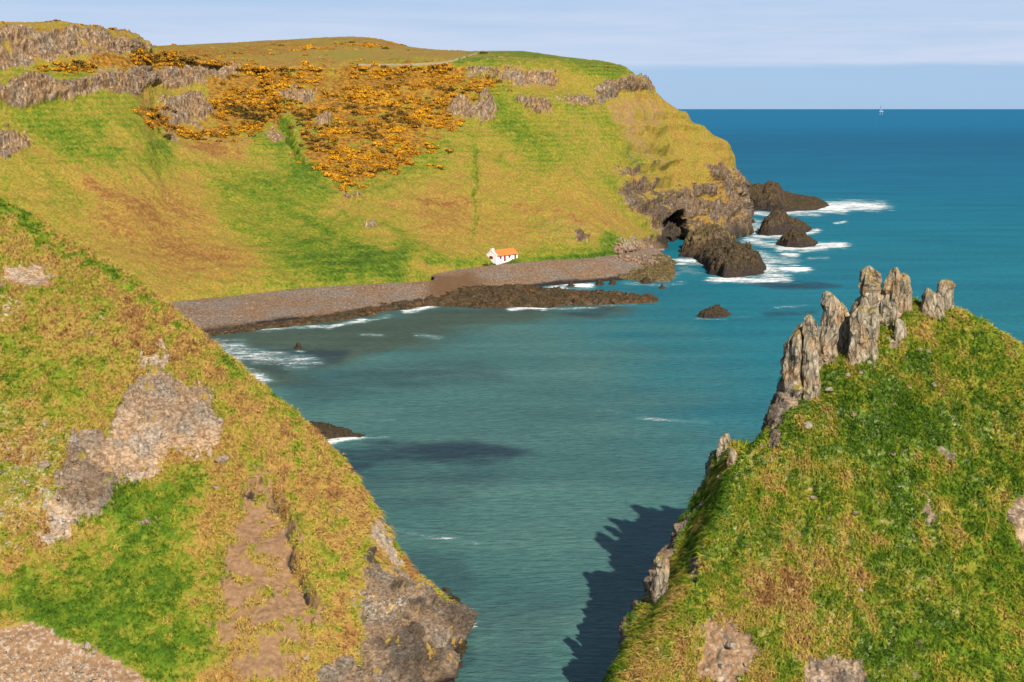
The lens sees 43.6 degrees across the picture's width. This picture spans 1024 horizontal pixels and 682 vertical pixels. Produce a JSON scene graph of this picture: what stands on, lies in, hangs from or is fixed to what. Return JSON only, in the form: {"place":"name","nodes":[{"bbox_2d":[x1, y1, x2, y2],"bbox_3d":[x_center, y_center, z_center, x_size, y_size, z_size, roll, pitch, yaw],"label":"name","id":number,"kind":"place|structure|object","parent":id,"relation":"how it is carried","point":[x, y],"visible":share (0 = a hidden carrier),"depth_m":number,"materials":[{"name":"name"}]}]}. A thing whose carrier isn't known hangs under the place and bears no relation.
{"place":"outdoors","nodes":[
{"label":"outdoors","id":0,"kind":"place"},
{"bbox_2d":[0,200,478,681],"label":"hillside","id":1,"kind":"structure","parent":0,"point":[419,631],"depth_m":153.67,"materials":[{"name":"green plant"}]},
{"bbox_2d":[37,460,50,468],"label":"boulder","id":2,"kind":"object","parent":1,"relation":"on","point":[43,464],"visible":1,"depth_m":157.03,"materials":[{"name":"grey stone"}]},
{"bbox_2d":[81,642,91,650],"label":"boulder","id":3,"kind":"object","parent":1,"relation":"on","point":[85,645],"visible":1,"depth_m":136.19,"materials":[{"name":"beige stone"}]},
{"bbox_2d":[141,519,151,524],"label":"boulder","id":4,"kind":"object","parent":1,"relation":"on","point":[145,521],"visible":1,"depth_m":153.90,"materials":[{"name":"grey stone"}]},
{"bbox_2d":[215,455,229,462],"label":"boulder","id":5,"kind":"object","parent":1,"relation":"on","point":[223,458],"visible":1,"depth_m":165.94,"materials":[{"name":"grey stone"}]},
{"bbox_2d":[0,197,458,681],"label":"grass","id":6,"kind":"structure","parent":1,"relation":"on","point":[141,317],"depth_m":163.10,"materials":[{"name":"green plant"}]},
{"bbox_2d":[0,20,754,301],"bbox_3d":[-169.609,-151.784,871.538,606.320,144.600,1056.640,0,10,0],"label":"headland","id":7,"kind":"structure","parent":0,"point":[552,157],"depth_m":530.81,"materials":[{"name":"green plant"}]},
{"bbox_2d":[34,37,512,190],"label":"gorse scrub","id":8,"kind":"object","parent":7,"relation":"on","point":[348,106],"visible":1,"depth_m":576.65,"materials":[{"name":"yellow plant"}]},
{"bbox_2d":[357,52,476,65],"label":"stone wall","id":9,"kind":"structure","parent":7,"relation":"on","point":[417,64],"depth_m":624.99,"materials":[{"name":"grey stone"}]},
{"bbox_2d":[486,248,518,263],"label":"cottage","id":10,"kind":"structure","parent":7,"relation":"on","point":[501,256],"depth_m":501.46,"materials":[{"name":"white paint"}]},
{"bbox_2d":[171,248,673,334],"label":"beach","id":11,"kind":"structure","parent":0,"point":[205,314],"depth_m":438.97,"materials":[{"name":"gravel"}]},
{"bbox_2d":[207,284,659,335],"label":"rock shelf","id":12,"kind":"object","parent":11,"relation":"on","point":[505,295],"visible":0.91,"depth_m":430.51,"materials":[{"name":"stone"}]},
{"bbox_2d":[594,279,603,285],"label":"rock","id":13,"kind":"object","parent":11,"relation":"on","point":[599,282],"visible":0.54,"depth_m":478.48,"materials":[{"name":"stone"}]},
{"bbox_2d":[639,277,652,283],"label":"rock","id":14,"kind":"object","parent":11,"relation":"on","point":[645,280],"visible":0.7,"depth_m":483.84,"materials":[{"name":"brown stone"}]},
{"bbox_2d":[617,253,676,281],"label":"rock shelf","id":15,"kind":"object","parent":11,"relation":"on","point":[664,271],"visible":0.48,"depth_m":502.49,"materials":[{"name":"brown stone"}]},
{"bbox_2d":[0,0,1023,108],"label":"sky","id":16,"kind":"structure","parent":0,"point":[696,54],"materials":[{"name":"blue"}]},
{"bbox_2d":[206,109,1023,681],"bbox_3d":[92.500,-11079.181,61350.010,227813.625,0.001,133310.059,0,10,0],"label":"sea","id":17,"kind":"structure","parent":0,"point":[532,477],"depth_m":319.06,"materials":[{"name":"liquid"}]},
{"bbox_2d":[293,342,302,349],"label":"rock","id":18,"kind":"object","parent":17,"relation":"in","point":[298,346],"visible":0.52,"depth_m":351.19,"materials":[{"name":"stone"}]},
{"bbox_2d":[308,421,365,438],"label":"sea rock","id":19,"kind":"object","parent":17,"relation":"in","point":[330,431],"visible":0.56,"depth_m":258.08,"materials":[{"name":"stone"}]},
{"bbox_2d":[442,586,469,668],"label":"sea rock","id":20,"kind":"object","parent":17,"relation":"in","point":[462,649],"visible":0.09,"depth_m":157.84,"materials":[{"name":"grey stone"}]},
{"bbox_2d":[567,281,574,286],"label":"rock","id":21,"kind":"object","parent":17,"relation":"in","point":[570,284],"visible":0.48,"depth_m":475.51,"materials":[{"name":"brown stone"}]},
{"bbox_2d":[608,279,616,284],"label":"rock","id":22,"kind":"object","parent":17,"relation":"in","point":[612,282],"visible":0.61,"depth_m":480.22,"materials":[{"name":"brown stone"}]},
{"bbox_2d":[680,222,729,252],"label":"sea rock","id":23,"kind":"object","parent":17,"relation":"in","point":[701,235],"visible":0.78,"depth_m":588.78,"materials":[{"name":"stone"}]},
{"bbox_2d":[696,304,731,318],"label":"sea rock","id":24,"kind":"object","parent":17,"relation":"in","point":[716,311],"visible":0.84,"depth_m":405.41,"materials":[{"name":"brown stone"}]},
{"bbox_2d":[679,237,766,277],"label":"sea rock","id":25,"kind":"object","parent":17,"relation":"in","point":[725,258],"visible":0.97,"depth_m":522.67,"materials":[{"name":"brown stone"}]},
{"bbox_2d":[758,208,811,235],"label":"sea rock","id":26,"kind":"object","parent":17,"relation":"in","point":[776,221],"visible":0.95,"depth_m":672.11,"materials":[{"name":"brown stone"}]},
{"bbox_2d":[749,180,828,211],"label":"sea rock","id":27,"kind":"object","parent":17,"relation":"in","point":[769,195],"visible":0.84,"depth_m":844.43,"materials":[{"name":"brown stone"}]},
{"bbox_2d":[776,229,817,247],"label":"sea rock","id":28,"kind":"object","parent":17,"relation":"in","point":[793,238],"visible":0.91,"depth_m":611.93,"materials":[{"name":"brown stone"}]},
{"bbox_2d":[602,296,1023,681],"bbox_3d":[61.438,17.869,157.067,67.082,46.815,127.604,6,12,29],"label":"hillside","id":29,"kind":"structure","parent":0,"point":[716,650],"depth_m":130.64,"materials":[{"name":"green plant"}]},
{"bbox_2d":[652,553,668,604],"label":"rock pillar","id":30,"kind":"object","parent":29,"relation":"on","point":[660,585],"visible":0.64,"depth_m":133.47,"materials":[{"name":"grey stone"}]},
{"bbox_2d":[718,663,724,668],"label":"boulder","id":31,"kind":"object","parent":29,"relation":"on","point":[721,666],"visible":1,"depth_m":121.14,"materials":[{"name":"beige stone"}]},
{"bbox_2d":[716,433,731,461],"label":"rock pillar","id":32,"kind":"object","parent":29,"relation":"on","point":[724,440],"visible":0.66,"depth_m":142.60,"materials":[{"name":"grey stone"}]},
{"bbox_2d":[725,641,736,648],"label":"boulder","id":33,"kind":"object","parent":29,"relation":"on","point":[731,644],"visible":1,"depth_m":122.69,"materials":[{"name":"grey stone"}]},
{"bbox_2d":[727,447,737,467],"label":"rock pillar","id":34,"kind":"object","parent":29,"relation":"on","point":[732,455],"visible":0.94,"depth_m":138.48,"materials":[{"name":"grey stone"}]},
{"bbox_2d":[780,326,803,399],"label":"rock pillar","id":35,"kind":"object","parent":29,"relation":"on","point":[791,359],"visible":0.88,"depth_m":142.43,"materials":[{"name":"grey stone"}]},
{"bbox_2d":[803,421,813,429],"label":"boulder","id":36,"kind":"object","parent":29,"relation":"on","point":[808,424],"visible":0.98,"depth_m":139.06,"materials":[{"name":"grey stone"}]},
{"bbox_2d":[801,314,820,401],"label":"rock pillar","id":37,"kind":"object","parent":29,"relation":"on","point":[810,367],"visible":0.99,"depth_m":141.76,"materials":[{"name":"grey stone"}]},
{"bbox_2d":[824,386,833,391],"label":"boulder","id":38,"kind":"object","parent":29,"relation":"on","point":[829,389],"visible":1,"depth_m":141.96,"materials":[{"name":"grey stone"}]},
{"bbox_2d":[818,291,841,357],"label":"rock pillar","id":39,"kind":"object","parent":29,"relation":"on","point":[829,333],"visible":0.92,"depth_m":146.24,"materials":[{"name":"grey stone"}]},
{"bbox_2d":[837,302,849,354],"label":"rock pillar","id":40,"kind":"object","parent":29,"relation":"on","point":[842,342],"visible":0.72,"depth_m":146.79,"materials":[{"name":"grey stone"}]},
{"bbox_2d":[845,305,867,364],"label":"rock pillar","id":41,"kind":"object","parent":29,"relation":"on","point":[857,345],"visible":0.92,"depth_m":144.46,"materials":[{"name":"grey stone"}]},
{"bbox_2d":[850,265,883,323],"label":"rock pillar","id":42,"kind":"object","parent":29,"relation":"on","point":[870,287],"visible":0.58,"depth_m":149.09,"materials":[{"name":"grey stone"}]},
{"bbox_2d":[865,307,879,364],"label":"rock pillar","id":43,"kind":"object","parent":29,"relation":"on","point":[872,330],"visible":0.88,"depth_m":145.15,"materials":[{"name":"grey stone"}]},
{"bbox_2d":[880,267,900,326],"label":"rock pillar","id":44,"kind":"object","parent":29,"relation":"on","point":[889,304],"visible":0.87,"depth_m":148.45,"materials":[{"name":"grey stone"}]},
{"bbox_2d":[894,318,906,342],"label":"rock pillar","id":45,"kind":"object","parent":29,"relation":"on","point":[900,331],"visible":1,"depth_m":147.27,"materials":[{"name":"grey stone"}]},
{"bbox_2d":[898,272,912,313],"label":"rock pillar","id":46,"kind":"object","parent":29,"relation":"on","point":[905,298],"visible":0.6,"depth_m":150.26,"materials":[{"name":"grey stone"}]},
{"bbox_2d":[924,518,930,524],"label":"boulder","id":47,"kind":"object","parent":29,"relation":"on","point":[928,520],"visible":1,"depth_m":131.23,"materials":[{"name":"grey stone"}]},
{"bbox_2d":[920,288,940,319],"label":"rock pillar","id":48,"kind":"object","parent":29,"relation":"on","point":[928,304],"visible":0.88,"depth_m":150.53,"materials":[{"name":"grey stone"}]},
{"bbox_2d":[936,296,944,321],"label":"rock pillar","id":49,"kind":"object","parent":29,"relation":"on","point":[940,306],"visible":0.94,"depth_m":150.67,"materials":[{"name":"grey stone"}]},
{"bbox_2d":[936,279,955,310],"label":"rock pillar","id":50,"kind":"object","parent":29,"relation":"on","point":[945,289],"visible":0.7,"depth_m":152.51,"materials":[{"name":"grey stone"}]}
]}

